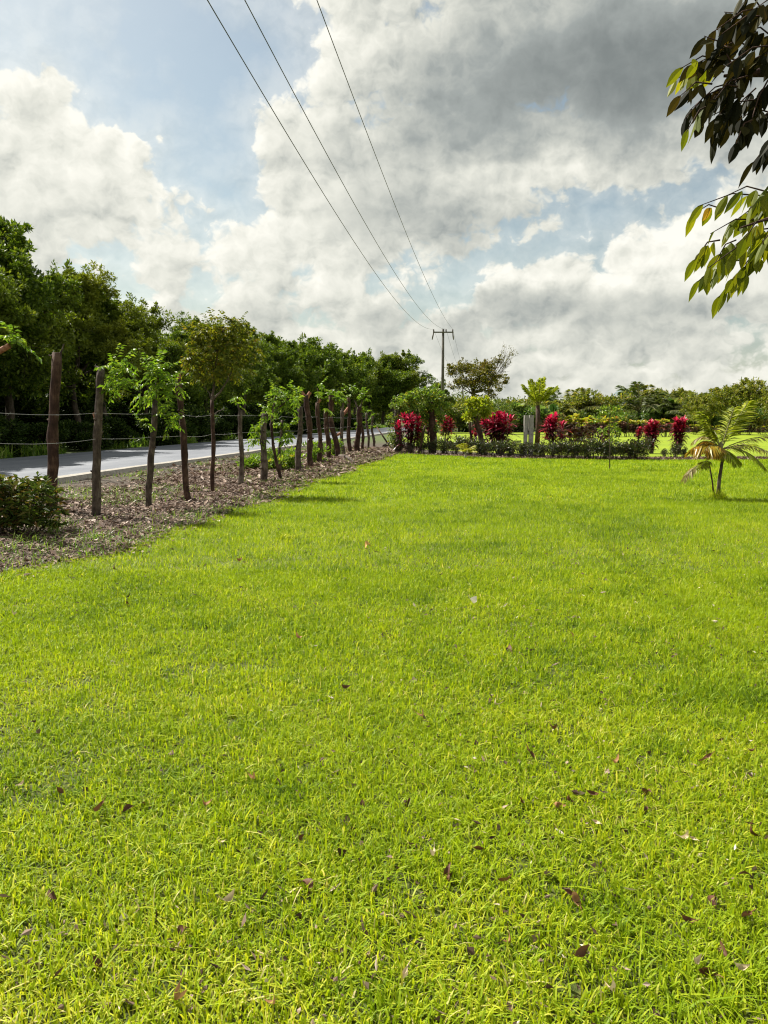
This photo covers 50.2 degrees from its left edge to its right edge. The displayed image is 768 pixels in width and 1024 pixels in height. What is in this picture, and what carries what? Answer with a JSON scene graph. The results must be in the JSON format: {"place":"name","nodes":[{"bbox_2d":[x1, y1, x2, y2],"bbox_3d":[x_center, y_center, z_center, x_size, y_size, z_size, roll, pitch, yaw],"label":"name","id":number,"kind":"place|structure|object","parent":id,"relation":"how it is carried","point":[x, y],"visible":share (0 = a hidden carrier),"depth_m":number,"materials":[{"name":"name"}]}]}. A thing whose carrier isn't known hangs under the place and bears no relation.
{"place":"outdoors","nodes":[
{"label":"outdoors","id":0,"kind":"place"},
{"bbox_2d":[0,425,437,479],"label":"road","id":1,"kind":"structure","parent":0,"point":[69,464],"depth_m":28.14,"materials":[{"name":"asphalt"}]},
{"bbox_2d":[0,452,767,1023],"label":"lawn","id":2,"kind":"structure","parent":0,"point":[402,880],"depth_m":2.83,"materials":[{"name":"plant"}]},
{"bbox_2d":[0,528,767,1023],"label":"lawn debris","id":3,"kind":"object","parent":2,"relation":"on","point":[374,888],"visible":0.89,"depth_m":2.53,"materials":[{"name":"plant"}]},
{"bbox_2d":[390,411,426,452],"bbox_3d":[1.138,-3.312,34.265,1.776,1.807,1.635,-5,8,-40],"label":"red cordyline","id":4,"kind":"object","parent":2,"relation":"on","point":[411,429],"visible":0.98,"depth_m":34.10,"materials":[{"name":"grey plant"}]},
{"bbox_2d":[590,404,628,467],"bbox_3d":[6.357,-2.104,23.186,1.109,1.906,0.580,0,6,0],"label":"sapling","id":5,"kind":"object","parent":2,"relation":"on","point":[611,412],"visible":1,"depth_m":23.10,"materials":[{"name":"green plant"}]},
{"bbox_2d":[666,0,767,318],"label":"overhanging tree","id":6,"kind":"object","parent":2,"relation":"on","point":[734,32],"visible":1,"depth_m":3.09,"materials":[{"name":"green plant"}]},
{"bbox_2d":[681,400,767,497],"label":"young palm","id":7,"kind":"object","parent":2,"relation":"on","point":[714,449],"visible":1,"depth_m":14.38,"materials":[{"name":"green plant"}]},
{"bbox_2d":[0,422,767,572],"bbox_3d":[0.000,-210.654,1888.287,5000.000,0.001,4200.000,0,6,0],"label":"ground","id":8,"kind":"structure","parent":0,"point":[380,440],"depth_m":16.85,"materials":[{"name":"soil"}]},
{"bbox_2d":[0,413,29,456],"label":"undergrowth bush","id":9,"kind":"object","parent":8,"relation":"on","point":[12,435],"visible":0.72,"depth_m":30.99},
{"bbox_2d":[0,265,37,347],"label":"roadside tree","id":10,"kind":"object","parent":8,"relation":"on","point":[12,313],"visible":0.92,"depth_m":29.00,"materials":[{"name":"green plant"}]},
{"bbox_2d":[0,321,41,362],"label":"branch","id":11,"kind":"object","parent":8,"relation":"on","point":[13,340],"visible":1,"depth_m":9.83,"materials":[{"name":"green plant"}]},
{"bbox_2d":[0,471,71,536],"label":"bronze shrub","id":12,"kind":"object","parent":8,"relation":"on","point":[14,513],"visible":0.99,"depth_m":9.93,"materials":[{"name":"green plant"}]},
{"bbox_2d":[0,215,83,439],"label":"roadside tree","id":13,"kind":"object","parent":8,"relation":"on","point":[22,368],"visible":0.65,"depth_m":33.58,"materials":[{"name":"green plant"}]},
{"bbox_2d":[15,422,69,450],"bbox_3d":[-14.334,-3.093,34.413,2.279,1.464,2.471,-2,7,-21],"label":"undergrowth bush","id":14,"kind":"object","parent":8,"relation":"on","point":[37,431],"visible":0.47,"depth_m":33.68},
{"bbox_2d":[45,344,63,511],"bbox_3d":[-5.002,-1.193,12.430,0.424,2.675,0.219,-1,7,-11],"label":"fence post","id":15,"kind":"object","parent":8,"relation":"on","point":[52,435],"visible":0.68,"depth_m":12.33,"materials":[{"name":"brown wood"}]},
{"bbox_2d":[0,384,115,447],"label":"undergrowth bush","id":16,"kind":"object","parent":8,"relation":"on","point":[83,408],"visible":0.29,"depth_m":40.82,"materials":[{"name":"plant"}]},
{"bbox_2d":[58,418,113,450],"bbox_3d":[-13.909,-3.507,37.492,2.621,1.575,2.623,1,7,11],"label":"undergrowth bush","id":17,"kind":"object","parent":8,"relation":"on","point":[81,432],"visible":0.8,"depth_m":37.37,"materials":[{"name":"plant"}]},
{"bbox_2d":[11,258,162,424],"bbox_3d":[-14.500,-7.720,39.599,7.903,9.560,6.597,3,7,27],"label":"roadside tree","id":18,"kind":"object","parent":8,"relation":"on","point":[100,340],"visible":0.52,"depth_m":39.09,"materials":[{"name":"green plant"}]},
{"bbox_2d":[90,343,140,516],"bbox_3d":[-3.861,-1.096,11.790,0.819,2.602,0.591,0,6,0],"label":"fence post","id":19,"kind":"object","parent":8,"relation":"on","point":[101,375],"visible":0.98,"depth_m":11.73,"materials":[{"name":"grey plant"}]},
{"bbox_2d":[92,417,138,446],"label":"undergrowth bush","id":20,"kind":"object","parent":8,"relation":"on","point":[122,431],"visible":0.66,"depth_m":40.62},
{"bbox_2d":[62,292,174,415],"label":"roadside tree","id":21,"kind":"object","parent":8,"relation":"on","point":[132,315],"visible":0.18,"depth_m":42.06,"materials":[{"name":"green plant"}]},
{"bbox_2d":[105,388,167,439],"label":"undergrowth bush","id":22,"kind":"object","parent":8,"relation":"on","point":[122,408],"visible":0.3,"depth_m":50.43,"materials":[{"name":"plant"}]},
{"bbox_2d":[112,321,193,439],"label":"roadside tree","id":23,"kind":"object","parent":8,"relation":"on","point":[176,350],"visible":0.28,"depth_m":47.54,"materials":[{"name":"green plant"}]},
{"bbox_2d":[130,349,189,506],"bbox_3d":[-3.540,-1.259,13.025,0.970,2.638,0.694,0,6,0],"label":"fence post","id":24,"kind":"object","parent":8,"relation":"on","point":[159,378],"visible":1,"depth_m":12.90,"materials":[{"name":"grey plant"}]},
{"bbox_2d":[135,412,190,445],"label":"undergrowth bush","id":25,"kind":"object","parent":8,"relation":"on","point":[161,425],"visible":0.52,"depth_m":44.22,"materials":[{"name":"plant"}]},
{"bbox_2d":[132,329,204,409],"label":"roadside tree","id":26,"kind":"object","parent":8,"relation":"on","point":[192,395],"visible":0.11,"depth_m":54.47,"materials":[{"name":"green plant"}]},
{"bbox_2d":[172,373,190,500],"bbox_3d":[-3.567,-1.213,14.033,0.461,2.315,0.339,-4,7,-30],"label":"fence post","id":27,"kind":"object","parent":8,"relation":"on","point":[184,454],"visible":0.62,"depth_m":14.00,"materials":[{"name":"brown plant"}]},
{"bbox_2d":[0,450,373,561],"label":"twigs","id":28,"kind":"object","parent":8,"relation":"on","point":[129,507],"visible":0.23,"depth_m":13.30,"materials":[{"name":"brown plant"}]},
{"bbox_2d":[158,403,220,441],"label":"undergrowth bush","id":29,"kind":"object","parent":8,"relation":"on","point":[193,411],"visible":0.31,"depth_m":47.85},
{"bbox_2d":[0,424,394,458],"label":"roadside grass","id":30,"kind":"structure","parent":8,"relation":"on","point":[35,450],"depth_m":41.48,"materials":[{"name":"plant"}]},
{"bbox_2d":[0,447,403,573],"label":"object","id":31,"kind":"structure","parent":8,"relation":"on","point":[93,531],"depth_m":11.91,"materials":[{"name":"plant"}]},
{"bbox_2d":[190,419,220,441],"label":"undergrowth bush","id":32,"kind":"object","parent":8,"relation":"on","point":[204,432],"visible":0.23,"depth_m":51.82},
{"bbox_2d":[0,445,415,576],"bbox_3d":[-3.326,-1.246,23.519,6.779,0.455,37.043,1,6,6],"label":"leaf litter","id":33,"kind":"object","parent":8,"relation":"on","point":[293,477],"visible":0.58,"depth_m":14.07,"materials":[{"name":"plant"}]},
{"bbox_2d":[168,311,265,411],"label":"roadside tree","id":34,"kind":"object","parent":8,"relation":"on","point":[248,377],"visible":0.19,"depth_m":59.73,"materials":[{"name":"green plant"}]},
{"bbox_2d":[31,430,403,485],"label":"kerb","id":35,"kind":"structure","parent":8,"relation":"on","point":[81,476],"depth_m":22.90,"materials":[{"name":"concrete"}]},
{"bbox_2d":[173,307,265,491],"bbox_3d":[-3.131,-2.036,15.608,1.719,3.591,1.171,0,6,0],"label":"young tree","id":36,"kind":"object","parent":8,"relation":"on","point":[214,334],"visible":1,"depth_m":15.48,"materials":[{"name":"green plant"}]},
{"bbox_2d":[208,418,233,440],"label":"undergrowth bush","id":37,"kind":"object","parent":8,"relation":"on","point":[222,427],"visible":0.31,"depth_m":56.34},
{"bbox_2d":[202,400,260,435],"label":"undergrowth bush","id":38,"kind":"object","parent":8,"relation":"on","point":[251,409],"visible":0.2,"depth_m":73.63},
{"bbox_2d":[228,389,249,484],"bbox_3d":[-3.105,-1.573,17.741,0.513,2.198,0.440,0,6,0],"label":"fence post","id":39,"kind":"object","parent":8,"relation":"on","point":[241,456],"visible":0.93,"depth_m":17.67,"materials":[{"name":"brown plant"}]},
{"bbox_2d":[222,414,260,438],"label":"undergrowth bush","id":40,"kind":"object","parent":8,"relation":"on","point":[248,422],"visible":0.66,"depth_m":59.85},
{"bbox_2d":[235,453,260,468],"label":"bush","id":41,"kind":"object","parent":8,"relation":"on","point":[249,461],"visible":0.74,"depth_m":22.70,"materials":[{"name":"green plant"}]},
{"bbox_2d":[220,317,280,416],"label":"roadside tree","id":42,"kind":"object","parent":8,"relation":"on","point":[264,369],"visible":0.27,"depth_m":66.87,"materials":[{"name":"green plant"}]},
{"bbox_2d":[245,412,276,481],"bbox_3d":[-2.768,-1.398,18.459,0.747,1.714,0.603,0,6,0],"label":"fence post","id":43,"kind":"object","parent":8,"relation":"on","point":[262,440],"visible":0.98,"depth_m":18.35,"materials":[{"name":"grey plant"}]},
{"bbox_2d":[245,411,285,431],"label":"undergrowth bush","id":44,"kind":"object","parent":8,"relation":"on","point":[279,419],"visible":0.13,"depth_m":68.60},
{"bbox_2d":[254,445,293,469],"bbox_3d":[-3.053,-1.410,22.387,1.044,0.871,1.060,1,7,12],"label":"bush","id":45,"kind":"object","parent":8,"relation":"on","point":[271,461],"visible":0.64,"depth_m":22.43,"materials":[{"name":"green plant"}]},
{"bbox_2d":[248,330,307,411],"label":"roadside tree","id":46,"kind":"object","parent":8,"relation":"on","point":[286,359],"visible":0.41,"depth_m":74.04,"materials":[{"name":"green plant"}]},
{"bbox_2d":[256,379,303,478],"bbox_3d":[-2.371,-1.810,18.834,1.091,2.453,0.711,0,6,0],"label":"fence post","id":47,"kind":"object","parent":8,"relation":"on","point":[275,403],"visible":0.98,"depth_m":18.79,"materials":[{"name":"green plant"}]},
{"bbox_2d":[272,418,297,469],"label":"fence post","id":48,"kind":"object","parent":8,"relation":"on","point":[282,426],"visible":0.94,"depth_m":22.03,"materials":[{"name":"plant"}]},
{"bbox_2d":[248,335,329,407],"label":"roadside tree","id":49,"kind":"object","parent":8,"relation":"on","point":[307,357],"visible":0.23,"depth_m":82.59,"materials":[{"name":"green plant"}]},
{"bbox_2d":[272,445,306,467],"bbox_3d":[-2.642,-1.527,23.316,0.893,0.734,1.284,4,8,33],"label":"bush","id":50,"kind":"object","parent":8,"relation":"on","point":[290,463],"visible":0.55,"depth_m":23.11,"materials":[{"name":"green plant"}]},
{"bbox_2d":[289,395,303,469],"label":"fence post","id":51,"kind":"object","parent":8,"relation":"on","point":[299,443],"visible":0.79,"depth_m":22.05,"materials":[{"name":"brown wood"}]},
{"bbox_2d":[301,391,313,465],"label":"fence post","id":52,"kind":"object","parent":8,"relation":"on","point":[310,438],"visible":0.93,"depth_m":24.25,"materials":[{"name":"brown wood"}]},
{"bbox_2d":[302,440,328,461],"bbox_3d":[-2.215,-1.948,26.711,0.911,0.872,1.456,2,7,14],"label":"bush","id":53,"kind":"object","parent":8,"relation":"on","point":[315,450],"visible":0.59,"depth_m":26.48,"materials":[{"name":"green plant"}]},
{"bbox_2d":[314,376,327,462],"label":"fence post","id":54,"kind":"object","parent":8,"relation":"on","point":[319,430],"visible":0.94,"depth_m":26.03,"materials":[{"name":"brown wood"}]},
{"bbox_2d":[294,332,349,410],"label":"roadside tree","id":55,"kind":"object","parent":8,"relation":"on","point":[335,368],"visible":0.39,"depth_m":92.55,"materials":[{"name":"green plant"}]},
{"bbox_2d":[290,348,366,412],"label":"roadside tree","id":56,"kind":"object","parent":8,"relation":"on","point":[352,375],"visible":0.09,"depth_m":103.64,"materials":[{"name":"green plant"}]},
{"bbox_2d":[323,408,334,457],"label":"fence post","id":57,"kind":"object","parent":8,"relation":"on","point":[327,412],"visible":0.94,"depth_m":29.26,"materials":[{"name":"brown wood"}]},
{"bbox_2d":[325,389,345,455],"bbox_3d":[-1.801,-3.245,30.552,0.860,2.668,0.600,0,6,0],"label":"fence post","id":58,"kind":"object","parent":8,"relation":"on","point":[332,399],"visible":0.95,"depth_m":30.49,"materials":[{"name":"brown wood"}]},
{"bbox_2d":[335,391,350,453],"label":"fence post","id":59,"kind":"object","parent":8,"relation":"on","point":[342,395],"visible":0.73,"depth_m":32.57,"materials":[{"name":"brown wood"}]},
{"bbox_2d":[312,347,378,414],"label":"roadside tree","id":60,"kind":"object","parent":8,"relation":"on","point":[363,367],"visible":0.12,"depth_m":114.81,"materials":[{"name":"green plant"}]},
{"bbox_2d":[341,383,357,451],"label":"fence post","id":61,"kind":"object","parent":8,"relation":"on","point":[348,408],"visible":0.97,"depth_m":34.95,"materials":[{"name":"brown plant"}]},
{"bbox_2d":[341,348,383,414],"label":"roadside tree","id":62,"kind":"object","parent":8,"relation":"on","point":[363,354],"visible":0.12,"depth_m":129.96,"materials":[{"name":"green plant"}]},
{"bbox_2d":[353,387,371,450],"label":"fence post","id":63,"kind":"object","parent":8,"relation":"on","point":[356,445],"visible":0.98,"depth_m":35.38,"materials":[{"name":"brown plant"}]},
{"bbox_2d":[345,361,395,415],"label":"roadside tree","id":64,"kind":"object","parent":8,"relation":"on","point":[376,399],"visible":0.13,"depth_m":144.80,"materials":[{"name":"green plant"}]},
{"bbox_2d":[371,364,408,424],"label":"roadside tree","id":65,"kind":"object","parent":8,"relation":"on","point":[383,409],"visible":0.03,"depth_m":162.37,"materials":[{"name":"green plant"}]},
{"bbox_2d":[386,402,405,450],"bbox_3d":[0.513,-3.578,35.007,0.936,2.288,0.799,0,6,0],"label":"vine stump","id":66,"kind":"object","parent":8,"relation":"on","point":[395,419],"visible":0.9,"depth_m":34.99,"materials":[{"name":"green plant"}]},
{"bbox_2d":[368,349,437,426],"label":"spreading tree","id":67,"kind":"object","parent":8,"relation":"on","point":[402,378],"visible":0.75,"depth_m":145.55,"materials":[{"name":"green plant"}]},
{"bbox_2d":[392,383,452,452],"bbox_3d":[1.637,-3.971,35.038,2.712,3.111,1.298,0,6,0],"label":"vine covered tree","id":68,"kind":"object","parent":8,"relation":"on","point":[426,417],"visible":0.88,"depth_m":34.91,"materials":[{"name":"green plant"}]},
{"bbox_2d":[423,395,468,431],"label":"garden bush","id":69,"kind":"object","parent":8,"relation":"on","point":[458,405],"visible":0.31,"depth_m":93.64,"materials":[{"name":"green plant"}]},
{"bbox_2d":[461,395,497,454],"bbox_3d":[3.745,-3.414,32.655,1.272,2.558,1.174,6,9,43],"label":"pollard tree","id":70,"kind":"object","parent":8,"relation":"on","point":[480,406],"visible":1,"depth_m":32.47,"materials":[{"name":"green plant"}]},
{"bbox_2d":[473,410,519,453],"bbox_3d":[4.604,-3.286,33.869,2.028,1.846,2.441,0,6,0],"label":"red cordyline","id":71,"kind":"object","parent":8,"relation":"on","point":[498,431],"visible":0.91,"depth_m":33.61,"materials":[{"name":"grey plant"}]},
{"bbox_2d":[486,439,511,456],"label":"hedge shrub","id":72,"kind":"object","parent":8,"relation":"on","point":[499,446],"visible":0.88,"depth_m":31.07,"materials":[{"name":"green plant"}]},
{"bbox_2d":[483,399,523,430],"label":"garden bush","id":73,"kind":"object","parent":8,"relation":"on","point":[508,410],"visible":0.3,"depth_m":94.10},
{"bbox_2d":[506,397,549,430],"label":"garden bush","id":74,"kind":"object","parent":8,"relation":"on","point":[530,401],"visible":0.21,"depth_m":96.47,"materials":[{"name":"green plant"}]},
{"bbox_2d":[523,415,533,454],"bbox_3d":[5.766,-3.014,32.703,0.372,1.690,0.170,0,6,0],"label":"gatepost","id":75,"kind":"object","parent":8,"relation":"on","point":[529,434],"visible":0.76,"depth_m":32.59,"materials":[{"name":"concrete"}]},
{"bbox_2d":[520,405,561,431],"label":"garden bush","id":76,"kind":"object","parent":8,"relation":"on","point":[533,408],"visible":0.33,"depth_m":93.66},
{"bbox_2d":[334,390,764,424],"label":"distant woods","id":77,"kind":"object","parent":8,"relation":"on","point":[378,417],"visible":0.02,"depth_m":173.35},
{"bbox_2d":[534,404,565,431],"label":"banana plant","id":78,"kind":"object","parent":8,"relation":"on","point":[551,408],"visible":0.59,"depth_m":93.82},
{"bbox_2d":[550,439,575,458],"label":"hedge shrub","id":79,"kind":"object","parent":8,"relation":"on","point":[560,443],"visible":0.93,"depth_m":29.47,"materials":[{"name":"green plant"}]},
{"bbox_2d":[363,450,767,459],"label":"bed litter","id":80,"kind":"object","parent":8,"relation":"on","point":[578,457],"visible":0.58,"depth_m":29.87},
{"bbox_2d":[543,387,610,416],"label":"tree","id":81,"kind":"object","parent":8,"relation":"on","point":[571,409],"visible":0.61,"depth_m":96.36,"materials":[{"name":"green plant"}]},
{"bbox_2d":[576,437,605,458],"bbox_3d":[7.440,-2.260,29.012,1.083,0.896,1.148,-1,6,-9],"label":"hedge shrub","id":82,"kind":"object","parent":8,"relation":"on","point":[592,442],"visible":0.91,"depth_m":28.92,"materials":[{"name":"green plant"}]},
{"bbox_2d":[570,389,645,431],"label":"garden bush","id":83,"kind":"object","parent":8,"relation":"on","point":[616,400],"visible":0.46,"depth_m":95.21,"materials":[{"name":"green plant"}]},
{"bbox_2d":[624,436,655,458],"bbox_3d":[8.919,-2.244,28.787,1.021,0.916,1.153,0,6,-1],"label":"hedge shrub","id":84,"kind":"object","parent":8,"relation":"on","point":[644,446],"visible":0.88,"depth_m":28.64,"materials":[{"name":"green plant"}]},
{"bbox_2d":[615,381,679,417],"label":"tree","id":85,"kind":"object","parent":8,"relation":"on","point":[637,403],"visible":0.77,"depth_m":99.42,"materials":[{"name":"plant"}]},
{"bbox_2d":[618,384,680,411],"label":"tree","id":86,"kind":"object","parent":8,"relation":"on","point":[646,392],"visible":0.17,"depth_m":101.08,"materials":[{"name":"green plant"}]},
{"bbox_2d":[629,406,672,431],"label":"garden bush","id":87,"kind":"object","parent":8,"relation":"on","point":[648,416],"visible":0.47,"depth_m":96.80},
{"bbox_2d":[643,390,682,418],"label":"tree","id":88,"kind":"object","parent":8,"relation":"on","point":[664,399],"visible":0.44,"depth_m":96.91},
{"bbox_2d":[663,392,716,431],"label":"distant palm","id":89,"kind":"object","parent":8,"relation":"on","point":[672,413],"visible":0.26,"depth_m":94.39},
{"bbox_2d":[712,399,767,431],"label":"garden bush","id":90,"kind":"object","parent":8,"relation":"on","point":[723,420],"visible":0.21,"depth_m":93.87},
{"bbox_2d":[0,0,767,400],"label":"sky","id":91,"kind":"structure","parent":0,"point":[543,189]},
{"bbox_2d":[402,432,767,456],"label":"second lawn","id":92,"kind":"structure","parent":0,"point":[666,445],"depth_m":56.06,"materials":[{"name":"plant"}]},
{"bbox_2d":[418,379,456,432],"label":"garden tree","id":93,"kind":"object","parent":92,"relation":"on","point":[449,399],"visible":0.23,"depth_m":86.95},
{"bbox_2d":[432,329,453,434],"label":"power pole","id":94,"kind":"object","parent":92,"relation":"on","point":[442,372],"visible":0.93,"depth_m":74.84,"materials":[{"name":"concrete"}]},
{"bbox_2d":[207,0,439,344],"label":"overhead wire","id":95,"kind":"object","parent":94,"relation":"attached to","point":[290,139],"visible":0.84,"depth_m":16.03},
{"bbox_2d":[244,0,455,360],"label":"overhead wire","id":96,"kind":"object","parent":94,"relation":"attached to","point":[320,142],"visible":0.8,"depth_m":17.16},
{"bbox_2d":[317,0,459,357],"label":"overhead wire","id":97,"kind":"object","parent":94,"relation":"attached to","point":[369,139],"visible":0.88,"depth_m":19.49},
{"bbox_2d":[438,415,455,441],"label":"red cordyline","id":98,"kind":"object","parent":92,"relation":"on","point":[446,425],"visible":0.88,"depth_m":43.52,"materials":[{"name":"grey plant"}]},
{"bbox_2d":[444,354,509,431],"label":"branching tree","id":99,"kind":"object","parent":92,"relation":"on","point":[473,370],"visible":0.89,"depth_m":82.29,"materials":[{"name":"green plant"}]},
{"bbox_2d":[481,345,519,432],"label":"tree","id":100,"kind":"object","parent":92,"relation":"on","point":[495,367],"visible":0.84,"depth_m":81.39,"materials":[{"name":"green plant"}]},
{"bbox_2d":[521,377,558,445],"bbox_3d":[7.555,-4.776,39.795,1.821,3.621,1.831,0,6,0],"label":"feather palm","id":101,"kind":"object","parent":92,"relation":"on","point":[536,392],"visible":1,"depth_m":39.55,"materials":[{"name":"green plant"}]},
{"bbox_2d":[537,411,570,445],"bbox_3d":[7.009,-3.256,33.825,1.468,1.793,1.368,3,7,21],"label":"red cordyline","id":102,"kind":"object","parent":92,"relation":"on","point":[551,424],"visible":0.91,"depth_m":33.69,"materials":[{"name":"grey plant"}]},
{"bbox_2d":[554,413,596,443],"bbox_3d":[9.080,-3.831,39.086,1.797,1.774,2.466,6,9,42],"label":"croton shrub","id":103,"kind":"object","parent":92,"relation":"on","point":[569,434],"visible":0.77,"depth_m":38.71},
{"bbox_2d":[572,416,612,445],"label":"croton shrub","id":104,"kind":"object","parent":92,"relation":"on","point":[604,425],"visible":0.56,"depth_m":40.96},
{"bbox_2d":[642,418,663,453],"bbox_3d":[11.174,-3.176,34.243,1.161,1.534,0.976,-3,7,-22],"label":"red cordyline","id":105,"kind":"object","parent":92,"relation":"on","point":[651,430],"visible":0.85,"depth_m":34.10,"materials":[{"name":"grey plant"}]},
{"bbox_2d":[667,416,690,452],"bbox_3d":[12.341,-3.251,34.357,1.095,1.658,1.162,6,9,44],"label":"red cordyline","id":106,"kind":"object","parent":92,"relation":"on","point":[679,426],"visible":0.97,"depth_m":34.15,"materials":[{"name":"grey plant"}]},
{"bbox_2d":[675,392,727,423],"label":"garden tree","id":107,"kind":"object","parent":92,"relation":"on","point":[694,404],"visible":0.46,"depth_m":83.08,"materials":[{"name":"green plant"}]},
{"bbox_2d":[701,377,767,434],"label":"garden tree","id":108,"kind":"object","parent":92,"relation":"on","point":[742,392],"visible":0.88,"depth_m":77.03,"materials":[{"name":"green plant"}]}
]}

